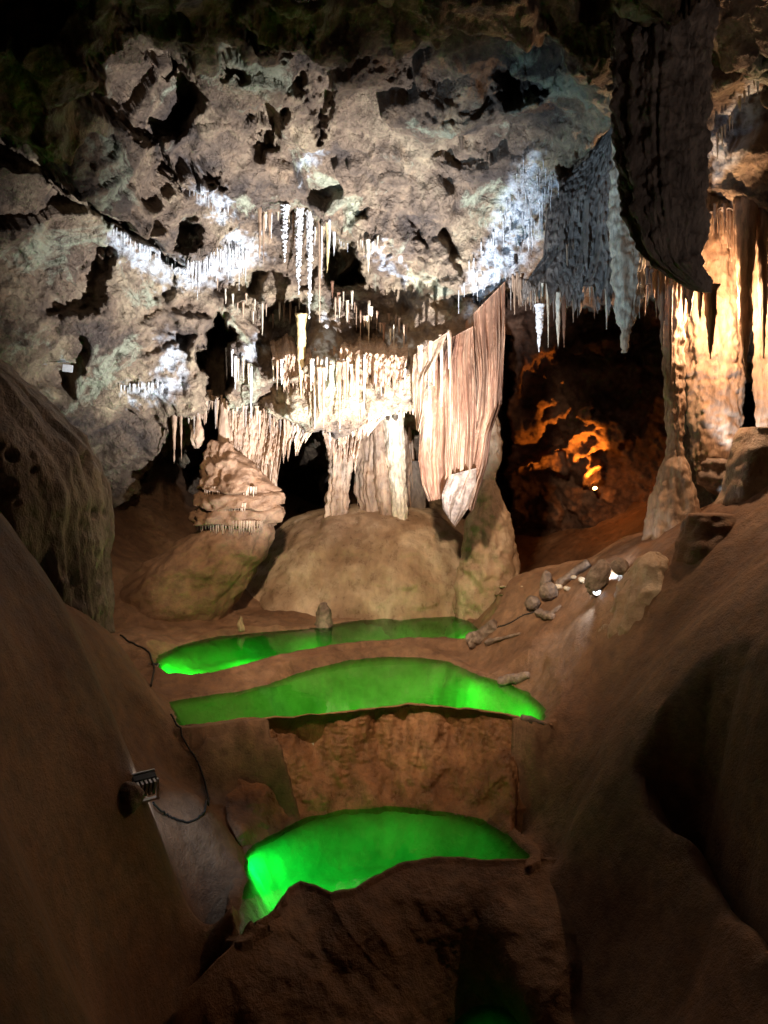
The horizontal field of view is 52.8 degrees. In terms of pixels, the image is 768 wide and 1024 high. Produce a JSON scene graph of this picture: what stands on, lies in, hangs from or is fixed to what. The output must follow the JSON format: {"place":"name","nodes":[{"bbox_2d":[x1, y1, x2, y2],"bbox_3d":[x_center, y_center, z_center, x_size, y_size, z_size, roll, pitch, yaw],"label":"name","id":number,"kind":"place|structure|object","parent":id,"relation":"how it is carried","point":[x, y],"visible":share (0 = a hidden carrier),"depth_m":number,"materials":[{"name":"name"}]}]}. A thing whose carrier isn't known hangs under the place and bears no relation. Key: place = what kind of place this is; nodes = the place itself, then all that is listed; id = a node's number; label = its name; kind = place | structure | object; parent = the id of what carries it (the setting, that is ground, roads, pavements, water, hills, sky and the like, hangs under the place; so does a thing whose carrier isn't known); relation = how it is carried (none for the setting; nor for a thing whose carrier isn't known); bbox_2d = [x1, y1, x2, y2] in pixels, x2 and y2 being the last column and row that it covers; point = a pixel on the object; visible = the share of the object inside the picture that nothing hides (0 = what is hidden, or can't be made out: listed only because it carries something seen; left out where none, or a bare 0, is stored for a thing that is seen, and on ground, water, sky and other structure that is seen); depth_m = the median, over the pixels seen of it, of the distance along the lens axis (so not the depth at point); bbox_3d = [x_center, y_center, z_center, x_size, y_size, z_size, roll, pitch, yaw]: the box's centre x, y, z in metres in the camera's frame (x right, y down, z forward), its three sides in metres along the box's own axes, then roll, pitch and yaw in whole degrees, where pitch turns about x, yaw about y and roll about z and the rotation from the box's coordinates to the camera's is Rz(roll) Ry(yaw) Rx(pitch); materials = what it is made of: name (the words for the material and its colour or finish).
{"place":"outdoors","nodes":[
{"label":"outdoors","id":0,"kind":"place"},
{"bbox_2d":[0,459,767,1023],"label":"cave floor","id":1,"kind":"structure","parent":0,"point":[642,763],"depth_m":5.63,"materials":[{"name":"stone"}]},
{"bbox_2d":[0,358,114,632],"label":"flowstone mass","id":2,"kind":"object","parent":1,"relation":"on","point":[56,509],"visible":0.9,"depth_m":6.53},
{"bbox_2d":[119,781,144,813],"bbox_3d":[-1.575,1.759,4.789,0.160,0.190,0.182,3,6,34],"label":"stone","id":3,"kind":"object","parent":1,"relation":"on","point":[132,794],"visible":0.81,"depth_m":4.73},
{"bbox_2d":[120,634,154,686],"bbox_3d":[-2.399,1.513,7.781,0.242,0.166,2.079,-2,6,-26],"label":"cable","id":4,"kind":"object","parent":1,"relation":"on","point":[142,647],"visible":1,"depth_m":8.21,"materials":[{"name":"rubber"}]},
{"bbox_2d":[132,768,159,802],"bbox_3d":[-1.533,1.758,4.938,0.195,0.196,0.144,-3,6,-35],"label":"floodlight","id":5,"kind":"object","parent":1,"relation":"on","point":[146,781],"visible":0.7,"depth_m":4.92,"materials":[{"name":"metal"}]},
{"bbox_2d":[152,714,209,822],"bbox_3d":[-1.557,2.082,6.073,0.350,0.576,1.355,-1,5,-10],"label":"cable","id":6,"kind":"object","parent":1,"relation":"on","point":[207,801],"visible":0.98,"depth_m":6.25,"materials":[{"name":"rubber"}]},
{"bbox_2d":[119,440,285,621],"bbox_3d":[-2.534,0.232,9.869,2.551,2.303,1.284,0,5,0],"label":"tiered flowstone","id":7,"kind":"object","parent":1,"relation":"on","point":[207,571],"visible":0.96,"depth_m":9.58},
{"bbox_2d":[218,398,230,442],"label":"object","id":8,"kind":"structure","parent":7,"relation":"on","point":[224,431],"depth_m":10.04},
{"bbox_2d":[251,449,276,485],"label":"hanging dripstone","id":9,"kind":"object","parent":7,"relation":"attached to","point":[267,474],"visible":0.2,"depth_m":10.28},
{"bbox_2d":[237,616,244,631],"bbox_3d":[-1.747,1.361,9.444,0.097,0.181,0.097,-3,6,-34],"label":"stalagmite","id":10,"kind":"object","parent":1,"relation":"on","point":[240,626],"visible":1,"depth_m":9.42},
{"bbox_2d":[314,602,332,631],"bbox_3d":[-0.765,1.326,9.794,0.233,0.340,0.216,1,5,13],"label":"stalagmite","id":11,"kind":"object","parent":1,"relation":"on","point":[324,622],"visible":1,"depth_m":9.74,"materials":[{"name":"stone"}]},
{"bbox_2d":[246,503,464,638],"bbox_3d":[-0.235,0.928,11.359,5.028,2.014,3.227,0,5,0],"label":"flowstone mound","id":12,"kind":"object","parent":1,"relation":"on","point":[393,577],"visible":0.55,"depth_m":10.60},
{"bbox_2d":[323,439,353,517],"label":"column","id":13,"kind":"structure","parent":12,"relation":"on","point":[336,499],"depth_m":11.19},
{"bbox_2d":[353,431,378,511],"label":"column","id":14,"kind":"structure","parent":12,"relation":"on","point":[364,486],"depth_m":11.29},
{"bbox_2d":[373,419,391,514],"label":"column","id":15,"kind":"structure","parent":12,"relation":"on","point":[382,489],"depth_m":11.13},
{"bbox_2d":[383,412,407,519],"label":"column","id":16,"kind":"structure","parent":12,"relation":"on","point":[394,439],"depth_m":11.05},
{"bbox_2d":[409,461,425,508],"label":"column","id":17,"kind":"structure","parent":12,"relation":"on","point":[418,495],"depth_m":11.62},
{"bbox_2d":[185,703,551,847],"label":"rimstone dam","id":18,"kind":"structure","parent":1,"relation":"on","point":[426,759],"depth_m":6.93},
{"bbox_2d":[174,856,587,1023],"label":"rimstone dam","id":19,"kind":"structure","parent":1,"relation":"on","point":[438,940],"depth_m":5.32,"materials":[{"name":"stone"}]},
{"bbox_2d":[465,619,496,648],"bbox_3d":[1.122,1.400,8.861,0.425,0.380,0.188,4,6,39],"label":"broken stalactite","id":20,"kind":"object","parent":1,"relation":"on","point":[473,639],"visible":0.91,"depth_m":8.82,"materials":[{"name":"stone"}]},
{"bbox_2d":[452,416,519,622],"bbox_3d":[1.415,0.130,10.331,1.074,2.908,0.844,0,5,0],"label":"stalagmite","id":21,"kind":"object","parent":1,"relation":"on","point":[488,566],"depth_m":10.24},
{"bbox_2d":[484,633,520,645],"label":"broken stalactite","id":22,"kind":"object","parent":1,"relation":"on","point":[489,641],"visible":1,"depth_m":8.49,"materials":[{"name":"stone"}]},
{"bbox_2d":[497,671,529,686],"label":"broken stalactite","id":23,"kind":"object","parent":1,"relation":"on","point":[512,678],"visible":0.99,"depth_m":7.77,"materials":[{"name":"stone"}]},
{"bbox_2d":[524,595,539,610],"bbox_3d":[1.616,0.991,8.419,0.176,0.167,0.169,0,5,0],"label":"boulder","id":24,"kind":"object","parent":1,"relation":"on","point":[531,603],"visible":1,"depth_m":8.36,"materials":[{"name":"stone"}]},
{"bbox_2d":[520,714,546,724],"bbox_3d":[1.305,1.814,6.734,0.236,0.076,0.077,2,5,22],"label":"rock ledge","id":25,"kind":"object","parent":1,"relation":"on","point":[530,719],"visible":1,"depth_m":6.71,"materials":[{"name":"stone"}]},
{"bbox_2d":[534,608,555,619],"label":"broken stalactite","id":26,"kind":"object","parent":1,"relation":"on","point":[543,614],"visible":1,"depth_m":8.10,"materials":[{"name":"stone"}]},
{"bbox_2d":[540,570,551,586],"bbox_3d":[1.775,0.767,8.499,0.127,0.265,0.125,0,5,0],"label":"boulder","id":27,"kind":"object","parent":1,"relation":"on","point":[546,577],"visible":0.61,"depth_m":8.45,"materials":[{"name":"stone"}]},
{"bbox_2d":[539,582,557,599],"bbox_3d":[1.782,0.853,8.377,0.199,0.200,0.201,0,5,0],"label":"boulder","id":28,"kind":"object","parent":1,"relation":"on","point":[548,591],"visible":1,"depth_m":8.31,"materials":[{"name":"stone"}]},
{"bbox_2d":[555,559,590,585],"bbox_3d":[2.044,0.671,8.363,0.372,0.328,0.120,2,5,18],"label":"broken stalactite","id":29,"kind":"object","parent":1,"relation":"on","point":[576,570],"visible":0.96,"depth_m":8.33,"materials":[{"name":"stone"}]},
{"bbox_2d":[584,559,610,594],"bbox_3d":[2.100,0.640,7.586,0.254,0.360,0.216,0,5,0],"label":"boulder","id":30,"kind":"object","parent":1,"relation":"on","point":[597,577],"visible":0.98,"depth_m":7.51,"materials":[{"name":"stone"}]},
{"bbox_2d":[610,557,629,574],"bbox_3d":[2.283,0.524,7.477,0.184,0.171,0.164,0,5,0],"label":"boulder","id":31,"kind":"object","parent":1,"relation":"on","point":[619,566],"visible":0.91,"depth_m":7.42,"materials":[{"name":"stone"}]},
{"bbox_2d":[598,551,668,638],"bbox_3d":[2.499,0.771,7.133,0.995,0.796,0.781,0,5,0],"label":"flowstone lump","id":32,"kind":"object","parent":1,"relation":"on","point":[639,586],"visible":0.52,"depth_m":7.02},
{"bbox_2d":[641,278,700,540],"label":"column","id":33,"kind":"structure","parent":1,"relation":"on","point":[672,501],"depth_m":7.82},
{"bbox_2d":[672,513,736,564],"bbox_3d":[3.144,0.517,6.971,1.092,0.996,0.782,0,5,0],"label":"flowstone mass","id":34,"kind":"object","parent":1,"relation":"on","point":[701,536],"visible":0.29,"depth_m":6.84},
{"bbox_2d":[696,458,726,496],"bbox_3d":[3.387,-0.346,7.852,0.347,0.393,0.380,4,7,40],"label":"boulder","id":35,"kind":"object","parent":1,"relation":"on","point":[711,474],"visible":0.67,"depth_m":7.76,"materials":[{"name":"stone"}]},
{"bbox_2d":[684,223,746,484],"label":"column","id":36,"kind":"structure","parent":1,"relation":"on","point":[715,392],"depth_m":8.29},
{"bbox_2d":[712,427,767,504],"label":"flowstone mass","id":37,"kind":"object","parent":1,"relation":"on","point":[745,477],"visible":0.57,"depth_m":7.08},
{"bbox_2d":[751,246,767,426],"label":"column","id":38,"kind":"structure","parent":1,"relation":"on","point":[760,379],"depth_m":8.08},
{"bbox_2d":[0,0,767,518],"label":"ceiling","id":39,"kind":"structure","parent":0,"point":[414,134],"depth_m":7.95,"materials":[{"name":"stone"}]},
{"bbox_2d":[62,364,72,371],"bbox_3d":[-3.616,-1.643,8.839,0.128,0.098,0.012,0,5,0],"label":"marker plate","id":40,"kind":"object","parent":39,"relation":"attached to","point":[67,368],"visible":1,"depth_m":8.83,"materials":[{"name":"white plastic"}]},
{"bbox_2d":[172,415,176,460],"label":"stalactite","id":41,"kind":"object","parent":39,"relation":"hanging from","point":[174,422],"visible":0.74,"depth_m":9.93},
{"bbox_2d":[180,416,181,458],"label":"stalactite","id":42,"kind":"object","parent":39,"relation":"hanging from","point":[181,434],"visible":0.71,"depth_m":9.94},
{"bbox_2d":[178,390,211,430],"bbox_3d":[-2.534,-1.299,10.076,0.600,0.585,0.215,-1,5,-14],"label":"hanging dripstone","id":43,"kind":"object","parent":39,"relation":"hanging from","point":[202,417],"visible":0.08,"depth_m":10.07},
{"bbox_2d":[190,414,204,447],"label":"stalactite","id":44,"kind":"object","parent":39,"relation":"hanging from","point":[197,438],"visible":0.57,"depth_m":9.90},
{"bbox_2d":[233,356,236,388],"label":"stalactite","id":45,"kind":"object","parent":39,"relation":"hanging from","point":[235,362],"visible":1,"depth_m":9.48},
{"bbox_2d":[249,366,252,411],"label":"stalactite","id":46,"kind":"object","parent":39,"relation":"hanging from","point":[251,374],"visible":1,"depth_m":9.63},
{"bbox_2d":[230,411,283,479],"bbox_3d":[-1.670,-0.891,10.306,0.785,1.047,0.287,0,5,0],"label":"hanging dripstone","id":47,"kind":"object","parent":39,"relation":"hanging from","point":[247,441],"visible":0.69,"depth_m":10.28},
{"bbox_2d":[257,207,261,259],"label":"stalactite","id":48,"kind":"object","parent":39,"relation":"hanging from","point":[259,210],"visible":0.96,"depth_m":8.87},
{"bbox_2d":[258,411,261,438],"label":"stalactite","id":49,"kind":"object","parent":39,"relation":"hanging from","point":[259,422],"visible":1,"depth_m":9.98},
{"bbox_2d":[262,211,264,263],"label":"stalactite","id":50,"kind":"object","parent":39,"relation":"hanging from","point":[263,227],"visible":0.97,"depth_m":9.29},
{"bbox_2d":[267,210,271,243],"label":"stalactite","id":51,"kind":"object","parent":39,"relation":"hanging from","point":[269,212],"visible":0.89,"depth_m":9.29},
{"bbox_2d":[279,204,289,261],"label":"stalactite","id":52,"kind":"object","parent":39,"relation":"hanging from","point":[284,209],"visible":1,"depth_m":8.78},
{"bbox_2d":[292,212,294,249],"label":"stalactite","id":53,"kind":"object","parent":39,"relation":"hanging from","point":[293,219],"visible":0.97,"depth_m":9.46},
{"bbox_2d":[282,420,311,463],"bbox_3d":[-1.017,-0.968,10.226,0.642,0.657,0.225,0,5,0],"label":"hanging dripstone","id":54,"kind":"object","parent":39,"relation":"hanging from","point":[299,439],"visible":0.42,"depth_m":10.19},
{"bbox_2d":[270,333,325,396],"bbox_3d":[-1.105,-1.941,10.066,0.776,1.028,1.475,-1,5,-8],"label":"hanging dripstone","id":55,"kind":"object","parent":39,"relation":"hanging from","point":[284,345],"visible":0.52,"depth_m":9.58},
{"bbox_2d":[294,207,303,294],"bbox_3d":[-1.031,-3.176,9.403,0.137,1.078,0.179,0,5,0],"label":"stalactite","id":56,"kind":"object","parent":39,"relation":"hanging from","point":[298,223],"visible":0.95,"depth_m":9.35},
{"bbox_2d":[295,313,307,396],"bbox_3d":[-1.010,-1.911,9.524,0.168,1.038,0.175,0,5,0],"label":"stalactite","id":57,"kind":"object","parent":39,"relation":"hanging from","point":[301,318],"visible":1,"depth_m":9.45},
{"bbox_2d":[305,210,313,318],"bbox_3d":[-0.899,-2.987,9.372,0.124,1.295,0.182,0,5,0],"label":"stalactite","id":58,"kind":"object","parent":39,"relation":"hanging from","point":[310,231],"visible":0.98,"depth_m":9.33},
{"bbox_2d":[309,358,312,387],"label":"stalactite","id":59,"kind":"object","parent":39,"relation":"hanging from","point":[310,361],"visible":1,"depth_m":9.30},
{"bbox_2d":[313,367,315,421],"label":"stalactite","id":60,"kind":"object","parent":39,"relation":"hanging from","point":[314,391],"visible":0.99,"depth_m":9.33},
{"bbox_2d":[316,367,320,408],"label":"stalactite","id":61,"kind":"object","parent":39,"relation":"hanging from","point":[318,377],"visible":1,"depth_m":9.25},
{"bbox_2d":[317,221,321,322],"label":"stalactite","id":62,"kind":"object","parent":39,"relation":"hanging from","point":[319,253],"visible":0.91,"depth_m":9.26},
{"bbox_2d":[321,367,326,426],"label":"stalactite","id":63,"kind":"object","parent":39,"relation":"hanging from","point":[323,369],"visible":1,"depth_m":9.25},
{"bbox_2d":[325,223,329,269],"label":"stalactite","id":64,"kind":"object","parent":39,"relation":"hanging from","point":[327,245],"visible":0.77,"depth_m":9.10},
{"bbox_2d":[328,218,330,248],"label":"stalactite","id":65,"kind":"object","parent":39,"relation":"hanging from","point":[329,227],"visible":1,"depth_m":8.79},
{"bbox_2d":[329,365,332,402],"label":"stalactite","id":66,"kind":"object","parent":39,"relation":"hanging from","point":[331,377],"visible":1,"depth_m":9.23},
{"bbox_2d":[336,362,340,397],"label":"stalactite","id":67,"kind":"object","parent":39,"relation":"hanging from","point":[338,364],"visible":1,"depth_m":9.32},
{"bbox_2d":[338,362,342,424],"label":"stalactite","id":68,"kind":"object","parent":39,"relation":"hanging from","point":[339,402],"visible":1,"depth_m":9.35},
{"bbox_2d":[323,429,362,472],"bbox_3d":[-0.552,-1.095,10.548,0.773,1.140,0.768,0,5,0],"label":"hanging dripstone","id":69,"kind":"object","parent":39,"relation":"hanging from","point":[350,448],"visible":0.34,"depth_m":10.31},
{"bbox_2d":[341,361,345,405],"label":"stalactite","id":70,"kind":"object","parent":39,"relation":"hanging from","point":[344,382],"visible":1,"depth_m":9.38},
{"bbox_2d":[345,365,348,396],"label":"stalactite","id":71,"kind":"object","parent":39,"relation":"hanging from","point":[347,376],"visible":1,"depth_m":9.39},
{"bbox_2d":[349,364,353,393],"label":"stalactite","id":72,"kind":"object","parent":39,"relation":"hanging from","point":[351,376],"visible":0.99,"depth_m":9.40},
{"bbox_2d":[355,356,357,415],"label":"stalactite","id":73,"kind":"object","parent":39,"relation":"hanging from","point":[356,363],"visible":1,"depth_m":9.29},
{"bbox_2d":[357,353,359,403],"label":"stalactite","id":74,"kind":"object","parent":39,"relation":"hanging from","point":[358,354],"visible":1,"depth_m":9.31},
{"bbox_2d":[338,414,384,446],"bbox_3d":[-0.162,-1.221,9.983,1.061,0.843,0.267,0,5,0],"label":"hanging dripstone","id":75,"kind":"object","parent":39,"relation":"hanging from","point":[365,428],"visible":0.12,"depth_m":9.89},
{"bbox_2d":[363,354,365,407],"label":"stalactite","id":76,"kind":"object","parent":39,"relation":"hanging from","point":[364,360],"visible":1,"depth_m":9.32},
{"bbox_2d":[366,239,370,271],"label":"stalactite","id":77,"kind":"object","parent":39,"relation":"hanging from","point":[368,251],"visible":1,"depth_m":8.87},
{"bbox_2d":[367,300,370,340],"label":"stalactite","id":78,"kind":"object","parent":39,"relation":"hanging from","point":[369,303],"visible":1,"depth_m":9.81},
{"bbox_2d":[332,336,407,399],"bbox_3d":[-0.198,-1.921,9.939,1.036,1.024,1.446,0,5,0],"label":"hanging dripstone","id":79,"kind":"object","parent":39,"relation":"hanging from","point":[384,363],"visible":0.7,"depth_m":9.37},
{"bbox_2d":[357,427,414,506],"bbox_3d":[0.046,-0.827,11.666,0.923,1.766,0.479,0,5,0],"label":"hanging dripstone","id":80,"kind":"object","parent":39,"relation":"hanging from","point":[409,433],"visible":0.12,"depth_m":11.68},
{"bbox_2d":[412,333,446,431],"bbox_3d":[0.544,-1.546,9.239,0.384,1.183,0.290,-2,5,-17],"label":"drapery","id":81,"kind":"object","parent":39,"relation":"hanging from","point":[419,388],"visible":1,"depth_m":9.18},
{"bbox_2d":[417,345,420,378],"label":"stalactite","id":82,"kind":"object","parent":81,"relation":"hanging from","point":[419,356],"visible":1,"depth_m":9.19},
{"bbox_2d":[427,340,430,390],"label":"stalactite","id":83,"kind":"object","parent":81,"relation":"hanging from","point":[428,348],"visible":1,"depth_m":9.15},
{"bbox_2d":[440,345,442,406],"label":"stalactite","id":84,"kind":"object","parent":81,"relation":"hanging from","point":[441,371],"visible":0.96,"depth_m":9.18},
{"bbox_2d":[449,331,451,407],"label":"stalactite","id":85,"kind":"object","parent":81,"relation":"hanging from","point":[450,339],"visible":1,"depth_m":9.09},
{"bbox_2d":[418,326,475,500],"bbox_3d":[0.756,-1.170,9.445,0.832,2.132,0.438,4,6,36],"label":"drapery","id":86,"kind":"object","parent":39,"relation":"hanging from","point":[447,441],"visible":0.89,"depth_m":9.39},
{"bbox_2d":[465,282,504,511],"bbox_3d":[1.096,-1.348,9.285,0.550,2.747,0.805,-3,6,-31],"label":"drapery","id":87,"kind":"object","parent":39,"relation":"hanging from","point":[486,320],"visible":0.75,"depth_m":9.22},
{"bbox_2d":[442,468,475,526],"bbox_3d":[0.888,-0.178,9.255,0.413,0.696,0.260,2,5,21],"label":"drapery","id":88,"kind":"object","parent":87,"relation":"attached to","point":[455,508],"visible":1,"depth_m":9.25,"materials":[{"name":"stone"}]},
{"bbox_2d":[513,276,515,314],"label":"stalactite","id":89,"kind":"object","parent":39,"relation":"hanging from","point":[514,290],"visible":0.96,"depth_m":8.34},
{"bbox_2d":[534,303,544,350],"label":"stalactite","id":90,"kind":"object","parent":39,"relation":"hanging from","point":[539,311],"visible":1,"depth_m":8.27},
{"bbox_2d":[555,292,560,344],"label":"stalactite","id":91,"kind":"object","parent":39,"relation":"hanging from","point":[557,301],"visible":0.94,"depth_m":8.28},
{"bbox_2d":[561,294,566,342],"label":"stalactite","id":92,"kind":"object","parent":39,"relation":"hanging from","point":[564,309],"visible":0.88,"depth_m":8.28},
{"bbox_2d":[521,127,612,315],"bbox_3d":[1.925,-3.016,7.848,0.962,2.178,1.026,0,5,0],"label":"dripstone mass","id":93,"kind":"object","parent":39,"relation":"attached to","point":[578,213],"visible":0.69,"depth_m":7.95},
{"bbox_2d":[606,140,645,352],"bbox_3d":[2.259,-2.589,7.216,0.388,2.204,0.359,0,5,0],"label":"hanging pendant","id":94,"kind":"object","parent":39,"relation":"hanging from","point":[627,263],"visible":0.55,"depth_m":7.13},
{"bbox_2d":[638,269,641,318],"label":"stalactite","id":95,"kind":"object","parent":39,"relation":"hanging from","point":[639,302],"visible":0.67,"depth_m":7.14},
{"bbox_2d":[643,285,646,316],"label":"stalactite","id":96,"kind":"object","parent":39,"relation":"hanging from","point":[645,292],"visible":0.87,"depth_m":7.34},
{"bbox_2d":[645,267,649,304],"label":"stalactite","id":97,"kind":"object","parent":39,"relation":"hanging from","point":[647,278],"visible":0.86,"depth_m":7.65},
{"bbox_2d":[654,269,657,313],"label":"stalactite","id":98,"kind":"object","parent":39,"relation":"hanging from","point":[656,282],"visible":0.88,"depth_m":7.34},
{"bbox_2d":[658,271,665,353],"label":"stalactite","id":99,"kind":"object","parent":39,"relation":"hanging from","point":[662,278],"visible":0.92,"depth_m":7.33},
{"bbox_2d":[609,0,720,292],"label":"hanging pendant","id":100,"kind":"object","parent":39,"relation":"hanging from","point":[661,105],"visible":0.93,"depth_m":5.44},
{"bbox_2d":[667,285,673,389],"bbox_3d":[2.722,-1.660,7.365,0.058,0.991,0.120,0,5,0],"label":"stalactite","id":101,"kind":"object","parent":39,"relation":"hanging from","point":[670,297],"visible":1,"depth_m":7.34},
{"bbox_2d":[681,285,684,320],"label":"stalactite","id":102,"kind":"object","parent":39,"relation":"hanging from","point":[683,297],"visible":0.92,"depth_m":7.34},
{"bbox_2d":[685,287,693,316],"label":"stalactite","id":103,"kind":"object","parent":39,"relation":"hanging from","point":[689,295],"visible":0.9,"depth_m":7.33},
{"bbox_2d":[697,292,702,318],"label":"stalactite","id":104,"kind":"object","parent":39,"relation":"hanging from","point":[700,297],"visible":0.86,"depth_m":7.34},
{"bbox_2d":[704,283,720,358],"bbox_3d":[3.100,-1.807,7.383,0.176,0.700,0.174,0,5,0],"label":"stalactite","id":105,"kind":"object","parent":39,"relation":"hanging from","point":[710,311],"visible":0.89,"depth_m":7.31},
{"bbox_2d":[705,191,732,214],"bbox_3d":[3.653,-3.045,7.709,1.064,0.321,0.419,2,5,19],"label":"rock shelf","id":106,"kind":"object","parent":39,"relation":"attached to","point":[710,199],"visible":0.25,"depth_m":7.67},
{"bbox_2d":[712,203,716,233],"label":"stalactite","id":107,"kind":"object","parent":106,"relation":"hanging from","point":[715,211],"visible":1,"depth_m":7.63},
{"bbox_2d":[723,203,726,228],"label":"stalactite","id":108,"kind":"object","parent":106,"relation":"hanging from","point":[724,211],"visible":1,"depth_m":7.63},
{"bbox_2d":[729,211,731,248],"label":"stalactite","id":109,"kind":"object","parent":106,"relation":"hanging from","point":[730,220],"visible":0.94,"depth_m":7.71},
{"bbox_2d":[733,196,758,376],"bbox_3d":[3.507,-2.178,7.549,0.237,1.721,0.280,0,5,0],"label":"stalactite","id":110,"kind":"object","parent":106,"relation":"hanging from","point":[746,211],"visible":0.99,"depth_m":7.44},
{"bbox_2d":[756,208,767,358],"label":"stalactite","id":111,"kind":"object","parent":106,"relation":"hanging from","point":[762,248],"visible":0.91,"depth_m":7.46},
{"bbox_2d":[495,293,666,532],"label":"alcove wall","id":112,"kind":"structure","parent":0,"point":[581,414],"depth_m":14.03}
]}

